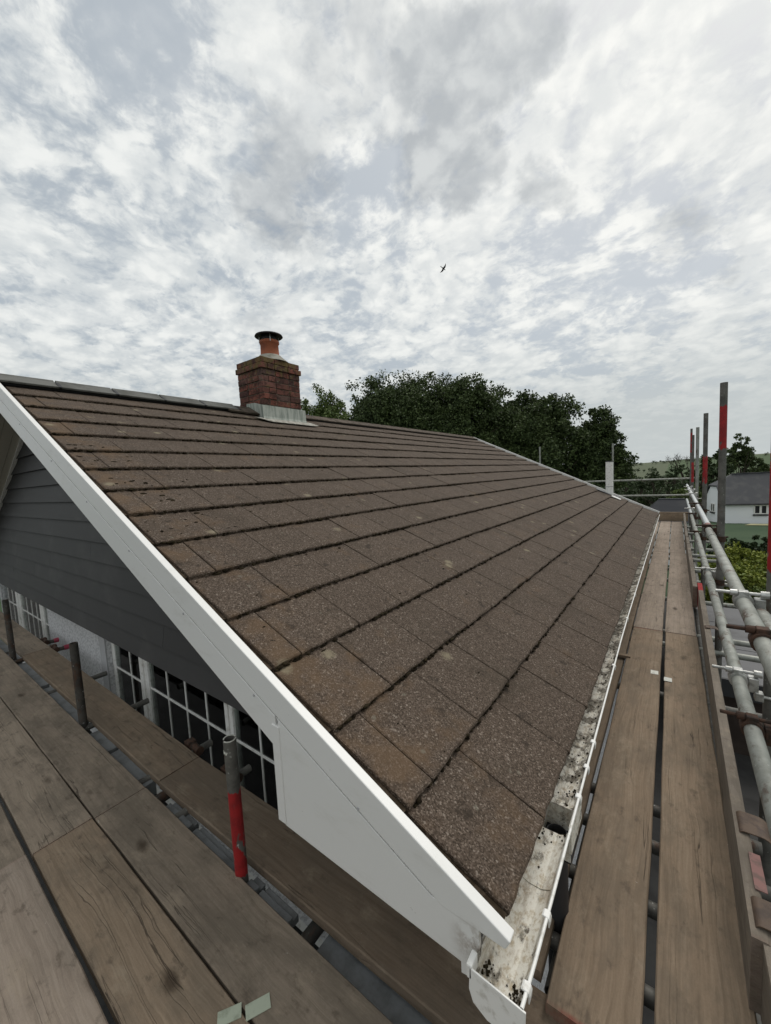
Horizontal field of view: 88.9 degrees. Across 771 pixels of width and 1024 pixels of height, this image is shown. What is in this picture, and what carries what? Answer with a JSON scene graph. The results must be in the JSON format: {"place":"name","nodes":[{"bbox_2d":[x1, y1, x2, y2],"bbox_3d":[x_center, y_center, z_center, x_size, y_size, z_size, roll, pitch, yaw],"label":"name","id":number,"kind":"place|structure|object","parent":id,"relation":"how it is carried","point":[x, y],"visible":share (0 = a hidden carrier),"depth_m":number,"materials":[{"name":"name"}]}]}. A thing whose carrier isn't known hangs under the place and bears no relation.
{"place":"outdoors","nodes":[
{"label":"outdoors","id":0,"kind":"place"},
{"bbox_2d":[0,598,759,1023],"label":"pavement","id":1,"kind":"structure","parent":0,"point":[750,790],"depth_m":3.90,"materials":[{"name":"grey concrete"}]},
{"bbox_2d":[0,599,431,1023],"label":"scaffold","id":2,"kind":"object","parent":1,"relation":"on","point":[387,1001],"visible":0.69,"depth_m":1.54,"materials":[{"name":"grey metal"}]},
{"bbox_2d":[0,803,25,869],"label":"scaffold board","id":3,"kind":"object","parent":2,"relation":"on","point":[11,850],"visible":0.92,"depth_m":1.75,"materials":[{"name":"brown wood"}]},
{"bbox_2d":[0,611,50,657],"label":"scaffold board","id":4,"kind":"object","parent":2,"relation":"on","point":[26,642],"visible":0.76,"depth_m":4.25,"materials":[{"name":"brown wood"}]},
{"bbox_2d":[0,698,92,861],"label":"scaffold board","id":5,"kind":"object","parent":2,"relation":"on","point":[43,804],"visible":0.99,"depth_m":2.05,"materials":[{"name":"brown wood"}]},
{"bbox_2d":[0,855,107,1023],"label":"scaffold board","id":6,"kind":"object","parent":2,"relation":"on","point":[43,978],"visible":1,"depth_m":1.29,"materials":[{"name":"brown wood"}]},
{"bbox_2d":[0,648,144,820],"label":"scaffold board","id":7,"kind":"object","parent":2,"relation":"on","point":[98,778],"visible":0.88,"depth_m":2.41,"materials":[{"name":"brown wood"}]},
{"bbox_2d":[22,648,198,786],"bbox_3d":[-2.299,1.419,3.044,2.901,0.038,0.224,1,6,37],"label":"scaffold board","id":8,"kind":"object","parent":2,"relation":"on","point":[147,746],"visible":0.88,"depth_m":2.63,"materials":[{"name":"brown wood"}]},
{"bbox_2d":[33,819,249,1023],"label":"scaffold board","id":9,"kind":"object","parent":2,"relation":"on","point":[144,963],"visible":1,"depth_m":1.35,"materials":[{"name":"brown wood"}]},
{"bbox_2d":[95,788,392,1023],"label":"scaffold board","id":10,"kind":"object","parent":2,"relation":"on","point":[263,960],"visible":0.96,"depth_m":1.37,"materials":[{"name":"brown wood"}]},
{"bbox_2d":[159,757,559,1023],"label":"scaffold board","id":11,"kind":"object","parent":2,"relation":"on","point":[413,965],"visible":0.65,"depth_m":1.43,"materials":[{"name":"brown wood"}]},
{"bbox_2d":[539,382,770,1023],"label":"scaffold","id":12,"kind":"object","parent":1,"relation":"on","point":[755,613],"visible":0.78,"depth_m":1.68,"materials":[{"name":"metal"}]},
{"bbox_2d":[533,657,623,982],"bbox_3d":[1.093,1.297,2.223,0.225,0.038,2.400,1,6,36],"label":"scaffold board","id":13,"kind":"object","parent":12,"relation":"on","point":[546,942],"visible":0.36,"depth_m":2.00,"materials":[{"name":"brown wood"}]},
{"bbox_2d":[545,627,662,1023],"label":"scaffold board","id":14,"kind":"object","parent":12,"relation":"on","point":[598,975],"visible":1,"depth_m":1.45,"materials":[{"name":"brown wood"}]},
{"bbox_2d":[618,652,630,658],"bbox_3d":[1.886,1.138,3.113,0.095,0.022,0.045,1,6,36],"label":"timber block","id":15,"kind":"object","parent":14,"relation":"on","point":[623,655],"depth_m":3.10,"materials":[{"name":"brown wood"}]},
{"bbox_2d":[619,560,648,660],"bbox_3d":[2.964,0.970,4.761,0.225,0.040,3.900,1,6,36],"label":"scaffold board","id":16,"kind":"object","parent":12,"relation":"on","point":[624,645],"visible":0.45,"depth_m":3.99,"materials":[{"name":"brown wood"}]},
{"bbox_2d":[633,551,668,630],"bbox_3d":[3.572,0.894,5.186,0.226,0.040,3.925,1,6,36],"label":"scaffold board","id":17,"kind":"object","parent":12,"relation":"on","point":[650,613],"visible":0.99,"depth_m":4.50,"materials":[{"name":"brown wood"}]},
{"bbox_2d":[646,522,659,560],"bbox_3d":[5.623,0.523,8.370,0.225,0.038,5.090,1,6,36],"label":"scaffold board","id":18,"kind":"object","parent":12,"relation":"on","point":[652,544],"visible":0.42,"depth_m":7.54,"materials":[{"name":"brown wood"}]},
{"bbox_2d":[653,521,670,551],"bbox_3d":[6.042,0.480,8.536,0.222,0.039,4.420,1,6,36],"label":"scaffold board","id":19,"kind":"object","parent":12,"relation":"on","point":[662,541],"visible":0.96,"depth_m":8.03,"materials":[{"name":"brown wood"}]},
{"bbox_2d":[657,512,687,520],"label":"toe board","id":20,"kind":"object","parent":12,"relation":"attached to","point":[670,516],"visible":0.69,"depth_m":10.26,"materials":[{"name":"brown wood"}]},
{"bbox_2d":[669,521,684,554],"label":"scaffold board","id":21,"kind":"object","parent":12,"relation":"on","point":[677,544],"visible":0.98,"depth_m":7.83,"materials":[{"name":"brown wood"}]},
{"bbox_2d":[665,553,695,636],"bbox_3d":[3.755,0.898,5.029,0.225,0.040,3.900,1,6,36],"label":"scaffold board","id":22,"kind":"object","parent":12,"relation":"on","point":[680,619],"visible":0.79,"depth_m":4.31,"materials":[{"name":"brown wood"}]},
{"bbox_2d":[683,513,687,547],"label":"toe board","id":23,"kind":"object","parent":12,"relation":"on","point":[685,526],"visible":0.85,"depth_m":7.93,"materials":[{"name":"wood"}]},
{"bbox_2d":[686,536,697,607],"bbox_3d":[4.240,0.707,5.471,0.040,0.225,3.500,1,6,36],"label":"toe board","id":24,"kind":"object","parent":12,"relation":"on","point":[692,580],"visible":1,"depth_m":4.67,"materials":[{"name":"brown wood"}]},
{"bbox_2d":[654,632,757,1023],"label":"scaffold board","id":25,"kind":"object","parent":12,"relation":"on","point":[700,976],"visible":0.94,"depth_m":1.43,"materials":[{"name":"brown wood"}]},
{"bbox_2d":[697,583,770,1014],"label":"toe board","id":26,"kind":"object","parent":12,"relation":"on","point":[753,908],"visible":0.89,"depth_m":1.35,"materials":[{"name":"brown wood"}]},
{"bbox_2d":[760,931,770,1023],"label":"toe board","id":27,"kind":"object","parent":12,"relation":"on","point":[765,1015],"visible":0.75,"depth_m":1.01,"materials":[{"name":"brown wood"}]},
{"bbox_2d":[697,540,766,603],"bbox_3d":[8.424,1.669,8.635,2.865,1.655,3.567,1,6,36],"label":"shrub","id":28,"kind":"object","parent":1,"relation":"on","point":[754,571],"visible":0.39,"depth_m":8.74,"materials":[{"name":"green plant"}]},
{"bbox_2d":[743,579,765,599],"bbox_3d":[7.835,1.880,7.270,2.125,1.530,1.826,1,6,36],"label":"shrub","id":29,"kind":"object","parent":1,"relation":"on","point":[755,590],"visible":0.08,"depth_m":7.21,"materials":[{"name":"green plant"}]},
{"bbox_2d":[0,453,770,612],"bbox_3d":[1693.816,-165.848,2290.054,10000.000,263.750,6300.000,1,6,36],"label":"ground","id":30,"kind":"structure","parent":0,"point":[744,532],"depth_m":34.94,"materials":[{"name":"green plant"}]},
{"bbox_2d":[301,383,350,419],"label":"tree","id":31,"kind":"object","parent":30,"relation":"on","point":[329,410],"visible":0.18,"depth_m":18.75,"materials":[{"name":"green plant"}]},
{"bbox_2d":[0,331,659,1023],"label":"house","id":32,"kind":"structure","parent":30,"relation":"on","point":[386,655],"depth_m":2.21,"materials":[{"name":"grey"}]},
{"bbox_2d":[5,586,50,645],"bbox_3d":[-5.023,1.552,5.520,2.610,1.290,0.040,1,6,36],"label":"window","id":33,"kind":"structure","parent":32,"relation":"in","point":[29,614],"depth_m":5.43,"materials":[{"name":"white plastic"}]},
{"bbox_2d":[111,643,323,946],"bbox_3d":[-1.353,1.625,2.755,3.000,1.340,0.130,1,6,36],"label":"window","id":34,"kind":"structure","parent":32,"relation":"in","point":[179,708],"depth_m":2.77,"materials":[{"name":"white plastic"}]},
{"bbox_2d":[345,369,446,430],"bbox_3d":[0.288,-3.556,25.962,9.006,11.366,5.372,1,6,36],"label":"tree","id":35,"kind":"object","parent":30,"relation":"on","point":[377,405],"visible":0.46,"depth_m":23.99,"materials":[{"name":"green plant"}]},
{"bbox_2d":[380,394,474,434],"bbox_3d":[1.737,-2.534,24.373,8.049,9.406,3.181,1,6,36],"label":"tree","id":36,"kind":"object","parent":30,"relation":"on","point":[461,418],"visible":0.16,"depth_m":22.68,"materials":[{"name":"green plant"}]},
{"bbox_2d":[397,371,520,448],"bbox_3d":[3.713,-3.383,24.588,8.820,11.026,5.622,1,6,36],"label":"tree","id":37,"kind":"object","parent":30,"relation":"on","point":[461,394],"visible":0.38,"depth_m":22.56,"materials":[{"name":"green plant"}]},
{"bbox_2d":[467,383,572,475],"bbox_3d":[7.267,-2.951,24.633,8.306,10.034,4.963,1,6,36],"label":"tree","id":38,"kind":"object","parent":30,"relation":"on","point":[544,404],"visible":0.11,"depth_m":22.57,"materials":[{"name":"green plant"}]},
{"bbox_2d":[493,407,566,469],"bbox_3d":[6.664,-2.063,24.201,8.554,8.286,3.261,1,6,36],"label":"tree","id":39,"kind":"object","parent":30,"relation":"on","point":[518,429],"visible":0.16,"depth_m":22.18,"materials":[{"name":"green plant"}]},
{"bbox_2d":[502,388,565,466],"bbox_3d":[8.439,-2.758,24.633,5.528,9.638,3.218,1,6,36],"label":"tree","id":40,"kind":"object","parent":30,"relation":"on","point":[525,400],"visible":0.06,"depth_m":23.90,"materials":[{"name":"green plant"}]},
{"bbox_2d":[531,392,611,486],"bbox_3d":[10.217,-2.606,24.262,6.550,9.278,4.254,1,6,36],"label":"tree","id":41,"kind":"object","parent":30,"relation":"on","point":[571,436],"visible":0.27,"depth_m":22.56,"materials":[{"name":"green plant"}]},
{"bbox_2d":[561,404,638,489],"bbox_3d":[12.664,-2.130,23.722,3.918,8.282,3.373,-3,5,4],"label":"tree","id":42,"kind":"object","parent":30,"relation":"on","point":[624,460],"visible":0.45,"depth_m":22.54,"materials":[{"name":"green plant"}]},
{"bbox_2d":[617,490,639,501],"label":"valley bush","id":43,"kind":"object","parent":30,"relation":"on","point":[623,492],"visible":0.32,"depth_m":52.70,"materials":[{"name":"green plant"}]},
{"bbox_2d":[622,478,638,491],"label":"valley tree","id":44,"kind":"object","parent":30,"relation":"on","point":[629,484],"visible":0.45,"depth_m":84.83,"materials":[{"name":"green plant"}]},
{"bbox_2d":[636,476,654,494],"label":"valley tree","id":45,"kind":"object","parent":30,"relation":"on","point":[641,484],"visible":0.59,"depth_m":90.31,"materials":[{"name":"green plant"}]},
{"bbox_2d":[637,493,666,506],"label":"valley bush","id":46,"kind":"object","parent":30,"relation":"on","point":[647,501],"visible":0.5,"depth_m":49.74,"materials":[{"name":"green plant"}]},
{"bbox_2d":[645,468,664,497],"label":"valley tree","id":47,"kind":"object","parent":30,"relation":"on","point":[652,475],"visible":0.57,"depth_m":86.30,"materials":[{"name":"green plant"}]},
{"bbox_2d":[599,473,717,505],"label":"woodland","id":48,"kind":"object","parent":30,"relation":"on","point":[650,492],"visible":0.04,"depth_m":104.40,"materials":[{"name":"green plant"}]},
{"bbox_2d":[654,476,681,493],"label":"valley tree","id":49,"kind":"object","parent":30,"relation":"on","point":[657,483],"visible":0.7,"depth_m":81.46,"materials":[{"name":"green plant"}]},
{"bbox_2d":[649,498,698,564],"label":"outbuilding","id":50,"kind":"structure","parent":30,"relation":"on","point":[670,504],"depth_m":16.78,"materials":[{"name":"grey"}]},
{"bbox_2d":[666,488,688,500],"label":"valley bush","id":51,"kind":"object","parent":30,"relation":"on","point":[678,491],"visible":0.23,"depth_m":42.28,"materials":[{"name":"green plant"}]},
{"bbox_2d":[665,454,694,485],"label":"bare tree","id":52,"kind":"object","parent":30,"relation":"on","point":[677,458],"visible":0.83,"depth_m":75.83,"materials":[{"name":"brown plant"}]},
{"bbox_2d":[665,464,699,488],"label":"valley tree","id":53,"kind":"object","parent":30,"relation":"on","point":[677,471],"visible":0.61,"depth_m":73.72,"materials":[{"name":"green plant"}]},
{"bbox_2d":[677,484,701,501],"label":"valley bush","id":54,"kind":"object","parent":30,"relation":"on","point":[699,495],"visible":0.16,"depth_m":47.72,"materials":[{"name":"green plant"}]},
{"bbox_2d":[633,452,767,478],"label":"field hedges","id":55,"kind":"object","parent":30,"relation":"on","point":[635,464],"visible":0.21,"depth_m":394.12,"materials":[{"name":"green plant"}]},
{"bbox_2d":[686,472,716,519],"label":"tree","id":56,"kind":"object","parent":30,"relation":"on","point":[710,481],"visible":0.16,"depth_m":54.95,"materials":[{"name":"green plant"}]},
{"bbox_2d":[699,448,731,483],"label":"tree","id":57,"kind":"object","parent":30,"relation":"on","point":[715,455],"visible":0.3,"depth_m":55.83,"materials":[{"name":"green plant"}]},
{"bbox_2d":[708,461,741,479],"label":"tree","id":58,"kind":"object","parent":30,"relation":"on","point":[713,471],"visible":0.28,"depth_m":53.62,"materials":[{"name":"green plant"}]},
{"bbox_2d":[706,535,767,563],"bbox_3d":[15.601,1.593,14.969,5.368,1.147,2.810,1,6,36],"label":"hedge","id":59,"kind":"object","parent":30,"relation":"on","point":[755,547],"visible":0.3,"depth_m":15.75,"materials":[{"name":"green plant"}]},
{"bbox_2d":[727,433,762,473],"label":"tree","id":60,"kind":"object","parent":30,"relation":"on","point":[742,455],"visible":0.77,"depth_m":55.16,"materials":[{"name":"green plant"}]},
{"bbox_2d":[741,458,769,472],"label":"tree","id":61,"kind":"object","parent":30,"relation":"on","point":[762,466],"visible":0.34,"depth_m":55.25,"materials":[{"name":"green plant"}]},
{"bbox_2d":[0,0,770,462],"label":"sky","id":62,"kind":"structure","parent":0,"point":[182,182],"materials":[{"name":"white"}]},
{"bbox_2d":[693,605,763,755],"bbox_3d":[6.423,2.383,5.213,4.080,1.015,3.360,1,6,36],"label":"garage","id":63,"kind":"structure","parent":0,"point":[734,617],"depth_m":4.95,"materials":[{"name":"grey"}]},
{"bbox_2d":[707,472,769,523],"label":"neighbour house","id":64,"kind":"structure","parent":0,"point":[747,497],"depth_m":36.53,"materials":[{"name":"white paint"}]},
{"bbox_2d":[709,503,714,513],"bbox_3d":[32.529,-0.380,39.135,0.110,0.970,1.070,-1,5,23],"label":"window","id":65,"kind":"structure","parent":64,"relation":"in","point":[712,504],"depth_m":39.09,"materials":[{"name":"white plastic"}]},
{"bbox_2d":[753,505,768,515],"bbox_3d":[33.972,-0.150,35.584,1.070,0.970,0.110,-1,5,23],"label":"window","id":66,"kind":"structure","parent":64,"relation":"in","point":[759,510],"depth_m":35.59,"materials":[{"name":"white plastic"}]}
]}

